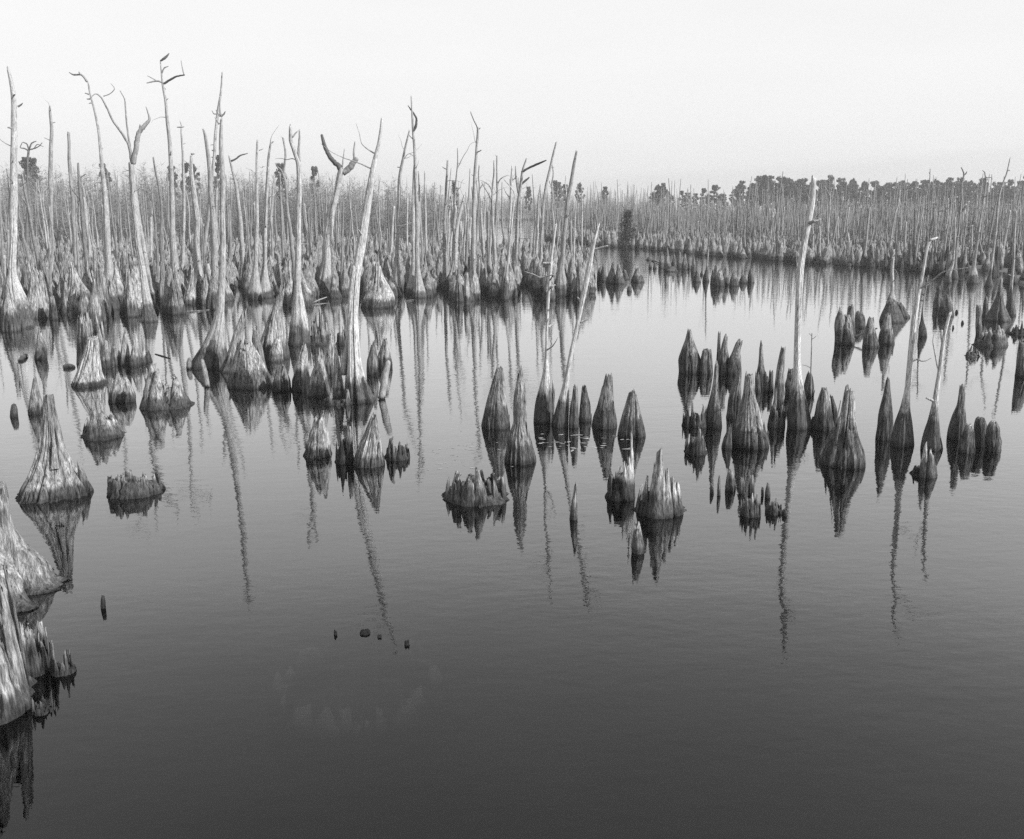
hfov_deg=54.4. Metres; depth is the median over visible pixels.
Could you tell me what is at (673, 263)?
cypress stump
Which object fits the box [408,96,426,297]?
dead tree
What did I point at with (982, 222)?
dead tree
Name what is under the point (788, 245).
marsh brush
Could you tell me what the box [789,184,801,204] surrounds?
pine tree
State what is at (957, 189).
pine tree
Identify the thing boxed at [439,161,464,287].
dead tree
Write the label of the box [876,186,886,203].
pine tree
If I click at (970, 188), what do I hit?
pine tree
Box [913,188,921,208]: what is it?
pine tree
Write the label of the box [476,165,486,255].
dead tree
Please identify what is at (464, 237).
dead tree
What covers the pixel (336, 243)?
dead tree
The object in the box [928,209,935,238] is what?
dead tree
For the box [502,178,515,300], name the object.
dead tree
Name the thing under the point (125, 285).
cypress stump
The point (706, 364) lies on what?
cypress stump
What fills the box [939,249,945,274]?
cypress stump
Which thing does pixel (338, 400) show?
broken stump
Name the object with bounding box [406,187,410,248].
dead tree
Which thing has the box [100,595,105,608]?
cypress stump
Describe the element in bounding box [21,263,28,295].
cypress stump
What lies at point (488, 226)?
dead tree
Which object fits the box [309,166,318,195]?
pine tree
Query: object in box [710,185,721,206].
pine tree
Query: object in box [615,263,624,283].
cypress stump
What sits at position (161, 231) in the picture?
dead tree
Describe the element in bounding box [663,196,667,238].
dead tree
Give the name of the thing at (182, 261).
dead tree
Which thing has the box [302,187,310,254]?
dead tree
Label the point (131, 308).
cypress stump
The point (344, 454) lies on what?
broken stump
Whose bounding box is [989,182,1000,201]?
pine tree
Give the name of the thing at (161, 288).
cypress stump
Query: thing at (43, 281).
cypress stump
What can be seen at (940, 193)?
pine tree
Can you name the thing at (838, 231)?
dead tree
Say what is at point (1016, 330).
broken stump
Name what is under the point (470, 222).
dead tree
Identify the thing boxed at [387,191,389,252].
dead tree
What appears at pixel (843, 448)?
cypress stump
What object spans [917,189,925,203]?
pine tree
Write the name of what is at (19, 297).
dead tree
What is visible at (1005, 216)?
dead tree
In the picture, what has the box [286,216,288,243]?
dead tree
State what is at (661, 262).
cypress stump
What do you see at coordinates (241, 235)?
dead tree
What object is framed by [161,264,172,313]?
cypress stump
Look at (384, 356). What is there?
cypress stump
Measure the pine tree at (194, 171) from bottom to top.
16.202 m
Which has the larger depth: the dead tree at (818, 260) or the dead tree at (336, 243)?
the dead tree at (818, 260)
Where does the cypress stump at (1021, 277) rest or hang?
on the pond water
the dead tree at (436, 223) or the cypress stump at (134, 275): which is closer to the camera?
the cypress stump at (134, 275)
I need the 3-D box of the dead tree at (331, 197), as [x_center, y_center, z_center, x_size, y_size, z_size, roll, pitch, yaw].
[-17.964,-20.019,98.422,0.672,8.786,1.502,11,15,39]
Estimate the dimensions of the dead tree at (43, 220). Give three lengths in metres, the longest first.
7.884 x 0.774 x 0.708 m
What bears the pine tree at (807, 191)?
on the marsh ground
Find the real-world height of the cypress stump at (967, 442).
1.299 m
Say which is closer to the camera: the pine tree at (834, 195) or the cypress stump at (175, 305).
the cypress stump at (175, 305)
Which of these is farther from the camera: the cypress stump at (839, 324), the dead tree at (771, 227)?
the dead tree at (771, 227)
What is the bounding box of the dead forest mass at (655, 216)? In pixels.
[2,168,1023,256]
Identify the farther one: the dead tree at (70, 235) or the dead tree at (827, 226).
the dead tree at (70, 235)
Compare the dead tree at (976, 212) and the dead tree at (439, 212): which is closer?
the dead tree at (439, 212)
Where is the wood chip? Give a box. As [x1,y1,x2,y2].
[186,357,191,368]
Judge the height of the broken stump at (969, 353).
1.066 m
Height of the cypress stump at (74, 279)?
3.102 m
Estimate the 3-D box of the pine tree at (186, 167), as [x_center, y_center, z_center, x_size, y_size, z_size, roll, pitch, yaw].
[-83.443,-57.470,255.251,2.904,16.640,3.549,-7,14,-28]
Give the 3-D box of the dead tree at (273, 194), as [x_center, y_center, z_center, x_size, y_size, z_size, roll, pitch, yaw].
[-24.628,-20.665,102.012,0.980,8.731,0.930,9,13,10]
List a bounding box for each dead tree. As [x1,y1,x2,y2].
[0,66,33,328]
[0,194,3,271]
[6,229,8,262]
[18,184,29,261]
[20,141,42,245]
[20,173,39,268]
[20,224,25,253]
[25,183,33,252]
[34,182,52,271]
[35,182,47,249]
[44,100,54,266]
[48,206,53,296]
[53,185,60,261]
[64,132,76,269]
[65,199,71,242]
[69,72,113,279]
[70,163,88,272]
[73,168,80,278]
[77,223,82,247]
[78,202,81,235]
[80,174,91,246]
[82,186,87,242]
[82,197,92,261]
[85,181,98,248]
[87,193,92,279]
[87,208,93,249]
[90,84,157,321]
[101,204,104,260]
[111,221,117,254]
[124,181,132,254]
[124,212,128,268]
[126,175,157,299]
[137,169,159,279]
[142,191,149,250]
[143,209,147,255]
[147,53,184,273]
[150,217,152,258]
[151,193,153,251]
[153,157,164,278]
[163,218,169,253]
[177,122,188,275]
[186,192,190,250]
[189,153,203,285]
[191,96,226,369]
[200,218,202,258]
[201,72,222,259]
[202,129,218,279]
[202,223,205,273]
[215,187,219,236]
[218,211,219,240]
[226,177,232,260]
[227,153,247,282]
[228,204,232,260]
[243,184,247,242]
[244,183,252,270]
[246,140,267,299]
[249,180,254,249]
[252,202,261,257]
[260,127,277,297]
[268,185,274,260]
[269,174,277,240]
[275,137,294,307]
[276,124,310,345]
[276,174,284,266]
[279,196,286,248]
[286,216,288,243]
[301,216,302,245]
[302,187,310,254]
[304,203,307,245]
[306,180,313,244]
[317,134,358,294]
[321,117,382,403]
[328,174,333,244]
[334,199,338,250]
[335,208,338,251]
[337,201,340,242]
[339,196,343,289]
[345,193,358,256]
[349,178,354,258]
[351,206,357,238]
[378,174,381,253]
[386,228,388,251]
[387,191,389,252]
[390,206,394,253]
[393,131,421,293]
[397,165,418,294]
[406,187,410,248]
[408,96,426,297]
[418,171,423,264]
[419,201,421,261]
[423,204,428,253]
[424,171,427,250]
[431,201,439,245]
[432,195,435,247]
[437,185,440,241]
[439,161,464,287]
[441,194,470,290]
[446,200,448,238]
[447,198,450,256]
[449,185,452,260]
[450,142,473,264]
[457,182,459,242]
[459,221,461,264]
[460,189,470,251]
[463,204,466,263]
[463,220,468,276]
[469,112,480,282]
[469,217,471,245]
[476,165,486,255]
[479,208,484,257]
[481,160,496,269]
[481,182,505,273]
[481,184,488,248]
[486,179,498,236]
[486,210,491,264]
[491,155,507,254]
[494,193,501,249]
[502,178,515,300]
[504,165,516,271]
[512,158,546,266]
[520,197,523,246]
[524,223,556,423]
[535,184,540,253]
[535,219,537,253]
[538,198,540,250]
[539,142,556,261]
[549,164,554,247]
[551,223,607,426]
[554,190,563,250]
[555,151,577,296]
[560,182,573,246]
[570,221,572,255]
[572,199,575,263]
[580,194,584,251]
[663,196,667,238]
[666,191,669,238]
[702,224,710,281]
[706,195,708,238]
[732,209,733,239]
[753,190,755,235]
[769,212,773,239]
[787,175,820,429]
[788,195,794,248]
[793,187,799,234]
[805,191,813,245]
[814,226,821,263]
[825,187,831,231]
[826,194,830,262]
[829,199,831,238]
[837,218,838,243]
[842,200,848,238]
[846,207,849,240]
[852,202,854,244]
[854,190,857,228]
[856,193,860,236]
[858,186,867,239]
[864,206,870,265]
[879,244,904,322]
[884,202,887,243]
[887,190,900,253]
[890,237,976,447]
[899,201,905,238]
[903,221,906,258]
[913,197,923,267]
[913,208,916,242]
[916,196,920,231]
[918,275,929,336]
[920,311,951,450]
[925,168,930,248]
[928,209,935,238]
[932,205,935,246]
[941,198,948,242]
[942,187,955,254]
[944,217,960,283]
[951,167,966,278]
[963,202,968,248]
[964,170,992,283]
[970,225,972,249]
[973,195,977,233]
[980,202,984,239]
[984,157,1010,286]
[984,278,1011,321]
[986,193,997,249]
[1003,203,1006,233]
[1003,210,1010,251]
[1006,205,1023,315]
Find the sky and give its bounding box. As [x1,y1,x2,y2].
[0,0,1023,209]
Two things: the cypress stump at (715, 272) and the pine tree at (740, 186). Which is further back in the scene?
the pine tree at (740, 186)
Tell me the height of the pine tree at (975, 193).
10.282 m
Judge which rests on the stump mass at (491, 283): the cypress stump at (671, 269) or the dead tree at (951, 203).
the dead tree at (951, 203)
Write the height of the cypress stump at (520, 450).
2.664 m
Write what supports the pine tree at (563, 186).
on the marsh ground
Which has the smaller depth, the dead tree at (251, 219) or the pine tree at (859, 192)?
the dead tree at (251, 219)
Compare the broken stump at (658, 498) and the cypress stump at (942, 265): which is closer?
the broken stump at (658, 498)
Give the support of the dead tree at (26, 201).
on the pond water
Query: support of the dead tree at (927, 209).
on the pond water
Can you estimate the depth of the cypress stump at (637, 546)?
14.60 m
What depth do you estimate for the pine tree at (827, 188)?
326.42 m
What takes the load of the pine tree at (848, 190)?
on the marsh ground
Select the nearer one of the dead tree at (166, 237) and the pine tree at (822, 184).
the dead tree at (166, 237)
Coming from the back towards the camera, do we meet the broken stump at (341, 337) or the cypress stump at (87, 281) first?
the cypress stump at (87, 281)
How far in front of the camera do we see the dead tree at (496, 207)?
67.36 m
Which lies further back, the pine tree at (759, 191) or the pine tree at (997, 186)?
the pine tree at (997, 186)
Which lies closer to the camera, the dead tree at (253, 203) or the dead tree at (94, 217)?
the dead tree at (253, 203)
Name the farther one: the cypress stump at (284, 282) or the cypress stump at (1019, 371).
the cypress stump at (284, 282)
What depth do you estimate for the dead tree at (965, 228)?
82.06 m
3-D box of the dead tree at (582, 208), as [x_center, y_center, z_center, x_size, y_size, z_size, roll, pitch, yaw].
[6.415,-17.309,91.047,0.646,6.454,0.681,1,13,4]
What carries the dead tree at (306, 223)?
on the pond water
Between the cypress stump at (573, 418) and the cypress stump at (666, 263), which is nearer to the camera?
the cypress stump at (573, 418)
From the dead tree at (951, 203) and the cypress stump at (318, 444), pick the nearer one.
the cypress stump at (318, 444)
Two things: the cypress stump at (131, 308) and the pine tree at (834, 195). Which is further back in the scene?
the pine tree at (834, 195)
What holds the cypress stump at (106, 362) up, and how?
on the pond water
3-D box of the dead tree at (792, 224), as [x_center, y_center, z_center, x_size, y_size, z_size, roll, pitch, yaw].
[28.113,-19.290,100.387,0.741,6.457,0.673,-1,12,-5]
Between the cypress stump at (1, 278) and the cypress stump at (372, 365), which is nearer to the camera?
the cypress stump at (372, 365)
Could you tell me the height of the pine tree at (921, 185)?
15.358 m
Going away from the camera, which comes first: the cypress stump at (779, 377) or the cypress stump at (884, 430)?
the cypress stump at (884, 430)
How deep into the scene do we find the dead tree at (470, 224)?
77.94 m
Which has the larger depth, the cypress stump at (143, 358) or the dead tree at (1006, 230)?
the dead tree at (1006, 230)
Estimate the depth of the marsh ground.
87.72 m
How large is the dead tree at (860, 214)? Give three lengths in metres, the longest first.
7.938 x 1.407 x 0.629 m
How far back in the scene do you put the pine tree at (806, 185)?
368.97 m
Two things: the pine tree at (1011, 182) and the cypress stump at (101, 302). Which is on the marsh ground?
the pine tree at (1011, 182)
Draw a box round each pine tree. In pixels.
[18,157,33,192]
[28,157,41,224]
[99,163,111,197]
[166,166,179,202]
[180,162,190,198]
[186,164,201,195]
[213,155,219,196]
[274,163,286,198]
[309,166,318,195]
[450,181,457,210]
[524,186,532,220]
[551,180,559,200]
[555,182,562,204]
[562,184,567,205]
[574,183,585,212]
[602,186,608,203]
[652,184,660,203]
[658,183,666,201]
[678,190,683,205]
[682,192,690,215]
[690,193,698,210]
[699,188,706,206]
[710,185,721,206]
[716,193,725,212]
[729,188,741,204]
[733,180,746,205]
[734,184,744,206]
[746,183,755,210]
[753,186,767,206]
[754,176,764,196]
[758,175,769,205]
[763,175,775,208]
[763,183,775,202]
[772,183,780,201]
[773,176,788,205]
[775,183,784,209]
[780,177,787,203]
[784,184,791,210]
[786,181,795,212]
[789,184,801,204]
[796,183,806,206]
[797,179,804,199]
[801,178,808,209]
[804,187,816,203]
[815,180,822,203]
[818,180,827,195]
[818,186,831,213]
[825,175,833,203]
[828,188,839,204]
[833,178,845,207]
[834,188,842,204]
[838,181,850,209]
[840,187,851,204]
[844,181,857,200]
[848,190,858,209]
[849,178,858,198]
[855,191,864,209]
[858,182,870,201]
[860,187,870,208]
[868,191,879,209]
[869,181,878,202]
[874,190,883,208]
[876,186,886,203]
[883,183,889,202]
[884,182,893,218]
[885,188,898,208]
[888,182,903,204]
[900,187,907,216]
[904,190,913,207]
[906,181,918,203]
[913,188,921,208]
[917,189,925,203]
[918,180,926,190]
[922,180,928,203]
[926,179,940,200]
[929,185,942,211]
[933,185,945,214]
[942,188,951,204]
[943,181,953,198]
[944,177,953,206]
[947,187,959,207]
[953,177,964,187]
[957,180,975,201]
[962,186,967,205]
[964,190,971,206]
[967,180,976,214]
[973,192,978,210]
[975,178,988,194]
[988,190,996,210]
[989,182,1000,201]
[1000,185,1008,200]
[1001,188,1013,209]
[1007,179,1014,198]
[1017,181,1023,190]
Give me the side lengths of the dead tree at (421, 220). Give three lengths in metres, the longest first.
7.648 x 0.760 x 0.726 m
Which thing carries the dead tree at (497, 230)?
on the pond water
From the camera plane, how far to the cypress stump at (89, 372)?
28.23 m
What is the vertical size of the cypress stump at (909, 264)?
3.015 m
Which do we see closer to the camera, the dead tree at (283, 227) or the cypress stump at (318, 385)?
the cypress stump at (318, 385)
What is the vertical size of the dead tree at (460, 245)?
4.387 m
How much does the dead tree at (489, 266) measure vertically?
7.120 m
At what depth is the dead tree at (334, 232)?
85.10 m
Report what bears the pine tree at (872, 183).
on the marsh ground
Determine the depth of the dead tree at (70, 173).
68.83 m
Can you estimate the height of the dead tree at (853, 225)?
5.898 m
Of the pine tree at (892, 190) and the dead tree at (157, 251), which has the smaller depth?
the dead tree at (157, 251)
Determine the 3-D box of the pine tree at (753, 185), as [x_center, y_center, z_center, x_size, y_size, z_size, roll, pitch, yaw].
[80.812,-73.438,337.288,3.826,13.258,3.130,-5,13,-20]
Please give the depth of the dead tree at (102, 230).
70.84 m
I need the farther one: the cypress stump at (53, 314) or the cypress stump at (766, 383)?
the cypress stump at (53, 314)
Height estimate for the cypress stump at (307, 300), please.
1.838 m
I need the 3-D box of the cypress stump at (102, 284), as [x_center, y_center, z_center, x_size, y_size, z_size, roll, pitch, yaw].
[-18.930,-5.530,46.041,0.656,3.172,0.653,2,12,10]
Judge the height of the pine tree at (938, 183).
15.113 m
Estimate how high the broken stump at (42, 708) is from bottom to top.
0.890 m
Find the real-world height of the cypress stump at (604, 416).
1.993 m
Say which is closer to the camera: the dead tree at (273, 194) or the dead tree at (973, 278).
the dead tree at (973, 278)
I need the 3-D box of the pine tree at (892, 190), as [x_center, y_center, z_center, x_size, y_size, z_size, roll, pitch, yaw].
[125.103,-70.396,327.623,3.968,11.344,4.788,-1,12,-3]
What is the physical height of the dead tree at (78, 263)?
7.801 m
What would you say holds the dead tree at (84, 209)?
on the pond water
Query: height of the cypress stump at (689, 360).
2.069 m
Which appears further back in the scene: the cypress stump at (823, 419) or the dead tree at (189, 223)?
the dead tree at (189, 223)
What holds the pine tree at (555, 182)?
on the marsh ground
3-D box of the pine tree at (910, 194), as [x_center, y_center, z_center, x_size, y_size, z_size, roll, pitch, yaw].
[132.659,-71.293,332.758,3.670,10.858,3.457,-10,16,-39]
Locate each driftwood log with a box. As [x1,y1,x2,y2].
[200,359,209,386]
[378,360,390,399]
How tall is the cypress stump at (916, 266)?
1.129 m
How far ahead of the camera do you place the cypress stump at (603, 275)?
67.34 m
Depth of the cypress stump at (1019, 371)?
29.65 m
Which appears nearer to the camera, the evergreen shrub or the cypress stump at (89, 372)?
the cypress stump at (89, 372)
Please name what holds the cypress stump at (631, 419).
on the pond water
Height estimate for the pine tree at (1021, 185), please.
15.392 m
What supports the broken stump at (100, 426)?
on the pond water
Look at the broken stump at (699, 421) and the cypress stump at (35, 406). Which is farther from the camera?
the cypress stump at (35, 406)
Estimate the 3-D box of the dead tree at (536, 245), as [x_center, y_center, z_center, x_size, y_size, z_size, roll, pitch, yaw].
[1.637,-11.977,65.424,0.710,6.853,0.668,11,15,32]
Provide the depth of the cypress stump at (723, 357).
30.25 m
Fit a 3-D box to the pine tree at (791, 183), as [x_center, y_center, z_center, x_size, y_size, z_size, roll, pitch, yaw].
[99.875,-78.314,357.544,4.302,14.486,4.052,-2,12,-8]
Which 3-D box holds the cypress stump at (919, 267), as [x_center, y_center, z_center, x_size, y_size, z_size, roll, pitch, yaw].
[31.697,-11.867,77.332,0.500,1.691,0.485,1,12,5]
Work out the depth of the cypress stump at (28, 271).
51.02 m
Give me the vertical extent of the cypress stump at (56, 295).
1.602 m
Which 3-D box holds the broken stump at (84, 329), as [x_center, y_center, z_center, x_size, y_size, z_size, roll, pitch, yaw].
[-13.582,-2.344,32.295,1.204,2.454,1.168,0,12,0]
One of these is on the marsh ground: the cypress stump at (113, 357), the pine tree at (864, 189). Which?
the pine tree at (864, 189)
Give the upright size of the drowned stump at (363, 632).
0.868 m
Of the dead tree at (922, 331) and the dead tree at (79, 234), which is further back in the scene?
the dead tree at (79, 234)
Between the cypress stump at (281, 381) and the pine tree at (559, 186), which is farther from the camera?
the pine tree at (559, 186)
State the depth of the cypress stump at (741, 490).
17.68 m
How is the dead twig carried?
on the pond water
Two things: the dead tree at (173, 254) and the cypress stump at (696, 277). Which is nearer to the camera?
the dead tree at (173, 254)
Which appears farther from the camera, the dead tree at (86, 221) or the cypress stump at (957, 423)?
the dead tree at (86, 221)
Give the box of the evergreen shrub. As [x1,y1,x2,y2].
[617,208,637,248]
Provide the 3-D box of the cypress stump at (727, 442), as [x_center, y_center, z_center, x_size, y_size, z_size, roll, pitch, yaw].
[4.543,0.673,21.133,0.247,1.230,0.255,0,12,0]
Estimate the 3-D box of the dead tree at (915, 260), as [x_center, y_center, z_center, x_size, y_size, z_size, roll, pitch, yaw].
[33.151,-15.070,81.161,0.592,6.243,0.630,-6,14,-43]
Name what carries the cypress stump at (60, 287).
on the pond water
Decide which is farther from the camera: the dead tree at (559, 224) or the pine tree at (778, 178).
the pine tree at (778, 178)
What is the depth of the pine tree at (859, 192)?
337.13 m
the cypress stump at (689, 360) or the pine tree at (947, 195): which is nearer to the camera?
the cypress stump at (689, 360)
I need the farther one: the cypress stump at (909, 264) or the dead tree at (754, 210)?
the dead tree at (754, 210)
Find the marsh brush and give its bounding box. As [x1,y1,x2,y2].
[3,197,1022,261]
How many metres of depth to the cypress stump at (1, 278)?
50.55 m
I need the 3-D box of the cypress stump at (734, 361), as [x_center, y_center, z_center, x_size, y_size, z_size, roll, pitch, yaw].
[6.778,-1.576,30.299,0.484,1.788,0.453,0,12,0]
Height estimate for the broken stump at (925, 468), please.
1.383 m
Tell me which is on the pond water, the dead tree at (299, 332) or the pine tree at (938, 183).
the dead tree at (299, 332)
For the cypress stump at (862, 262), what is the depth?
83.25 m
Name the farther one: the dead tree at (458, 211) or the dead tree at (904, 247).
the dead tree at (904, 247)
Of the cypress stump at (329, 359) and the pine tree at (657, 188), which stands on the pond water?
the cypress stump at (329, 359)
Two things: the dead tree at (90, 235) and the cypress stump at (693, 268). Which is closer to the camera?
the cypress stump at (693, 268)
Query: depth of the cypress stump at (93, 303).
42.07 m
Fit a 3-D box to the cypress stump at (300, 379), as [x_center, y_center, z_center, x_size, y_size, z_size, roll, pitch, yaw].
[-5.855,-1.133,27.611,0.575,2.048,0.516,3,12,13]
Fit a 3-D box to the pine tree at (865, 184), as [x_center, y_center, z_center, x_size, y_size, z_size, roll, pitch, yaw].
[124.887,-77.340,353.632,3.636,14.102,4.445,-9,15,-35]
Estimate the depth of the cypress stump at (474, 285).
54.18 m
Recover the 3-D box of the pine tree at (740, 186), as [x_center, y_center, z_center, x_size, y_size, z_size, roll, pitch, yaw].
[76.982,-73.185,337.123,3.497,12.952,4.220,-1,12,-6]
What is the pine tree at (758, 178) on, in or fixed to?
on the marsh ground
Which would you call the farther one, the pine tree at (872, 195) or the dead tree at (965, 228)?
the pine tree at (872, 195)
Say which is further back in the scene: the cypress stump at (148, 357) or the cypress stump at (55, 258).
the cypress stump at (55, 258)
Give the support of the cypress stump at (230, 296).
on the pond water
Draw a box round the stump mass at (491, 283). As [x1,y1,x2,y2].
[0,215,1023,298]
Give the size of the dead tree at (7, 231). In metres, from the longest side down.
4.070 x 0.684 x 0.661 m
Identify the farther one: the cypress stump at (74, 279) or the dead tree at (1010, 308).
the cypress stump at (74, 279)
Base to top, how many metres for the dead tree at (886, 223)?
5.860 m
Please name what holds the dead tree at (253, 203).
on the pond water
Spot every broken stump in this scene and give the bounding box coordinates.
[0,563,36,724]
[20,618,49,677]
[30,698,55,715]
[49,640,76,676]
[60,279,88,314]
[76,309,109,364]
[80,410,125,440]
[106,469,165,499]
[139,363,194,409]
[309,306,328,345]
[322,389,355,405]
[335,426,353,463]
[336,321,345,344]
[384,437,409,460]
[442,467,509,507]
[605,431,634,501]
[631,448,686,518]
[681,403,693,426]
[684,427,706,454]
[692,404,706,427]
[740,493,760,517]
[765,498,781,515]
[767,383,785,427]
[909,442,937,478]
[964,346,980,356]
[971,323,1008,347]
[1007,321,1023,334]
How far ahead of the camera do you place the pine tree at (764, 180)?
350.31 m
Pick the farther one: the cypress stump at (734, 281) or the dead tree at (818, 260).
the dead tree at (818, 260)
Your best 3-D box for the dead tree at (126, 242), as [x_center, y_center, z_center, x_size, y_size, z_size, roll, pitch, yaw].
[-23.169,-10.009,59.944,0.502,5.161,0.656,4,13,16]
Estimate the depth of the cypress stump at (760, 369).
27.86 m
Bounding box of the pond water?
[0,220,1023,838]
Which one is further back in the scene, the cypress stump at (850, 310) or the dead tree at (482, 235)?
the dead tree at (482, 235)
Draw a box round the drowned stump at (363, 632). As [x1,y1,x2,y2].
[334,628,409,645]
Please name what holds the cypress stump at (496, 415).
on the pond water
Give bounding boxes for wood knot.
[18,354,27,361]
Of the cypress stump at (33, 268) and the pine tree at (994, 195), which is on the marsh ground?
the pine tree at (994, 195)
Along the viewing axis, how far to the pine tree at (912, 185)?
352.17 m
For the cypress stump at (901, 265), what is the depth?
81.02 m
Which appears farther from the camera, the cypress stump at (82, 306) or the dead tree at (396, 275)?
the dead tree at (396, 275)
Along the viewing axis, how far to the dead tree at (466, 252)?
66.61 m
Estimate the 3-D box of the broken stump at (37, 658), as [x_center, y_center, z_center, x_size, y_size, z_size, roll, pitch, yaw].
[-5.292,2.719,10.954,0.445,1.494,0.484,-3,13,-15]
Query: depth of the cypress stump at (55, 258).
67.39 m
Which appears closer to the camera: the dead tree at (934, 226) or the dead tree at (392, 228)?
the dead tree at (392, 228)
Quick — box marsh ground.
[19,210,1023,284]
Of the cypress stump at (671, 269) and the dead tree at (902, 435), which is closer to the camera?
the dead tree at (902, 435)
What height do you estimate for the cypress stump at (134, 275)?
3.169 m
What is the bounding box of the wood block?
[63,364,74,368]
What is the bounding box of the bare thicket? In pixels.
[0,159,1022,246]
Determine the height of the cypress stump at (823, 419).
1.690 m
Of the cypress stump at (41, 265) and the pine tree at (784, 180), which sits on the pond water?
the cypress stump at (41, 265)
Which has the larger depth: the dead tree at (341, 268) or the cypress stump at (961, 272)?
the cypress stump at (961, 272)
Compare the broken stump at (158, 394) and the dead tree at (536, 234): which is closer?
the broken stump at (158, 394)
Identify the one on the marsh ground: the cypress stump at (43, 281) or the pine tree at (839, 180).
the pine tree at (839, 180)
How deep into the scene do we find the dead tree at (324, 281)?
56.95 m
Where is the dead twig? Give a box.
[804,333,815,396]
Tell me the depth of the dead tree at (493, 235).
58.81 m
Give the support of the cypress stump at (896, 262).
on the pond water
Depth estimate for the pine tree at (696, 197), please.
370.32 m
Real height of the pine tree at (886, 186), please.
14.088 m
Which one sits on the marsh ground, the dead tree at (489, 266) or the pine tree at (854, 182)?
the pine tree at (854, 182)
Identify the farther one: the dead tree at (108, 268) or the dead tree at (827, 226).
the dead tree at (827, 226)
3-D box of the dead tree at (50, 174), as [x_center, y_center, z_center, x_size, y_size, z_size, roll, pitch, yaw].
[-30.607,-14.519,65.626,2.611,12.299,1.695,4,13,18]
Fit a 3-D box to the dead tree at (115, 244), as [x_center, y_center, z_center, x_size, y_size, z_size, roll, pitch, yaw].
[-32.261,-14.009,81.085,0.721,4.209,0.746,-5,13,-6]
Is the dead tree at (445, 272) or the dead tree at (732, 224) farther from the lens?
the dead tree at (732, 224)
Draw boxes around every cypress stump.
[0,268,3,287]
[0,299,2,314]
[0,481,71,612]
[1,275,22,331]
[10,403,17,416]
[15,394,93,503]
[20,264,30,282]
[21,258,22,274]
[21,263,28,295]
[27,261,35,272]
[27,270,48,318]
[28,377,42,414]
[34,329,46,359]
[38,259,48,283]
[38,269,51,307]
[44,248,58,267]
[49,295,58,319]
[52,285,58,304]
[56,265,89,311]
[56,276,64,297]
[63,261,69,281]
[71,335,105,387]
[77,284,86,318]
[77,462,90,492]
[82,261,91,290]
[85,278,101,326]
[90,259,96,291]
[96,265,110,315]
[96,271,106,321]
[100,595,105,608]
[101,340,111,368]
[103,300,109,317]
[106,275,119,309]
[108,294,113,313]
[108,373,135,402]
[110,345,117,365]
[112,260,123,302]
[117,349,119,363]
[119,264,158,313]
[120,330,129,365]
[122,282,141,315]
[123,266,126,293]
[125,266,138,316]
[129,335,141,366]
[141,342,145,364]
[145,349,152,361]
[158,260,164,303]
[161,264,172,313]
[163,264,167,293]
[166,276,185,314]
[174,262,183,301]
[181,283,186,296]
[183,268,196,304]
[197,259,212,302]
[198,274,207,304]
[206,270,217,309]
[219,308,245,372]
[225,280,234,300]
[225,285,227,302]
[227,338,272,389]
[252,326,266,367]
[260,284,289,359]
[269,336,283,361]
[272,364,290,391]
[282,267,287,289]
[283,259,292,304]
[285,268,314,301]
[291,343,309,391]
[301,280,312,307]
[303,410,331,458]
[306,348,329,396]
[324,329,335,376]
[333,346,343,398]
[353,412,384,467]
[361,260,394,308]
[366,339,377,375]
[377,338,392,368]
[453,267,463,302]
[463,289,474,301]
[464,273,469,305]
[469,257,480,299]
[481,366,509,428]
[504,365,535,465]
[544,257,555,299]
[569,384,578,427]
[569,482,577,519]
[575,259,586,299]
[579,385,591,421]
[592,373,616,428]
[597,268,600,280]
[600,264,606,281]
[606,261,615,283]
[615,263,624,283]
[617,389,645,437]
[623,270,627,279]
[631,267,644,282]
[631,520,644,554]
[659,252,663,267]
[664,247,669,269]
[665,266,677,271]
[671,254,675,267]
[676,250,681,268]
[678,329,699,373]
[682,253,686,269]
[691,255,695,272]
[693,270,700,281]
[699,348,712,373]
[707,360,721,427]
[710,483,713,493]
[711,264,718,285]
[715,269,724,286]
[716,331,720,369]
[717,475,720,495]
[718,334,728,373]
[721,424,731,448]
[723,266,728,285]
[725,469,735,490]
[726,365,741,418]
[727,339,742,374]
[729,271,738,285]
[732,371,768,449]
[738,476,744,493]
[739,275,747,282]
[747,267,754,282]
[748,475,753,492]
[755,371,760,392]
[756,341,764,387]
[763,371,768,391]
[765,482,770,497]
[769,370,773,391]
[774,346,785,401]
[782,509,786,515]
[784,368,792,394]
[804,371,814,395]
[812,387,834,430]
[819,384,865,469]
[830,394,838,425]
[834,306,844,344]
[842,314,854,344]
[847,304,854,334]
[855,310,865,327]
[859,249,864,266]
[862,316,878,347]
[865,252,875,267]
[875,377,892,440]
[878,313,894,344]
[881,253,887,268]
[887,255,891,269]
[894,243,898,266]
[897,302,909,317]
[898,252,904,268]
[904,240,910,266]
[904,243,912,270]
[912,261,918,270]
[917,256,921,271]
[925,247,934,273]
[933,285,941,309]
[936,248,941,273]
[938,288,953,315]
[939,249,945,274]
[944,246,950,269]
[947,384,966,439]
[957,246,963,266]
[957,251,965,275]
[958,423,974,453]
[965,262,970,272]
[974,416,986,446]
[975,304,981,335]
[982,296,988,315]
[984,420,1001,451]
[992,257,996,277]
[995,246,999,276]
[1003,266,1017,283]
[1005,243,1012,267]
[1015,339,1023,377]
[1019,270,1023,280]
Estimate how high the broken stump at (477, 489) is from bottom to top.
1.365 m
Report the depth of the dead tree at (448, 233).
80.73 m
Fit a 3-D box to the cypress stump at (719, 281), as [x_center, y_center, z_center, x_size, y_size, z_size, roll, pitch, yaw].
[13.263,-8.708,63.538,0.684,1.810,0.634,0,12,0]
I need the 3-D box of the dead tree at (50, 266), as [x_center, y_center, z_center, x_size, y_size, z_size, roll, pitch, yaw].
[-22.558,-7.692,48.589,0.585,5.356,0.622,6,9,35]

